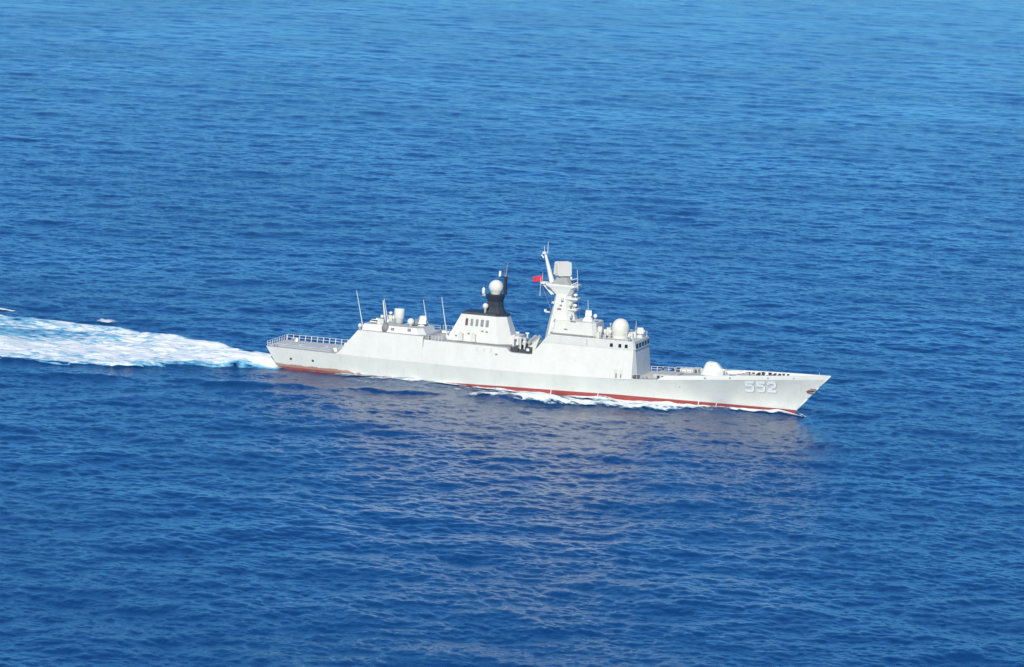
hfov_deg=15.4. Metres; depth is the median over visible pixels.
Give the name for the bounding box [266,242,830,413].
warship
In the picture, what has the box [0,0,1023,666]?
sea
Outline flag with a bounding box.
[533,276,542,281]
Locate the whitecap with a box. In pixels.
[97,318,113,322]
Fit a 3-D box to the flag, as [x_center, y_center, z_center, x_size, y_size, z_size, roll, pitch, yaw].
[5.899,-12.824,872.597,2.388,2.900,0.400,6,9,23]
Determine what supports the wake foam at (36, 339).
on the sea
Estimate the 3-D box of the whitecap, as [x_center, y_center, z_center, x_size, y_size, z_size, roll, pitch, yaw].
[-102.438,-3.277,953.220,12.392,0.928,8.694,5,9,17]
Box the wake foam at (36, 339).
[0,315,280,368]
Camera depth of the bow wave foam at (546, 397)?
860.53 m
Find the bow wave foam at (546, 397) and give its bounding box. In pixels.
[335,373,802,416]

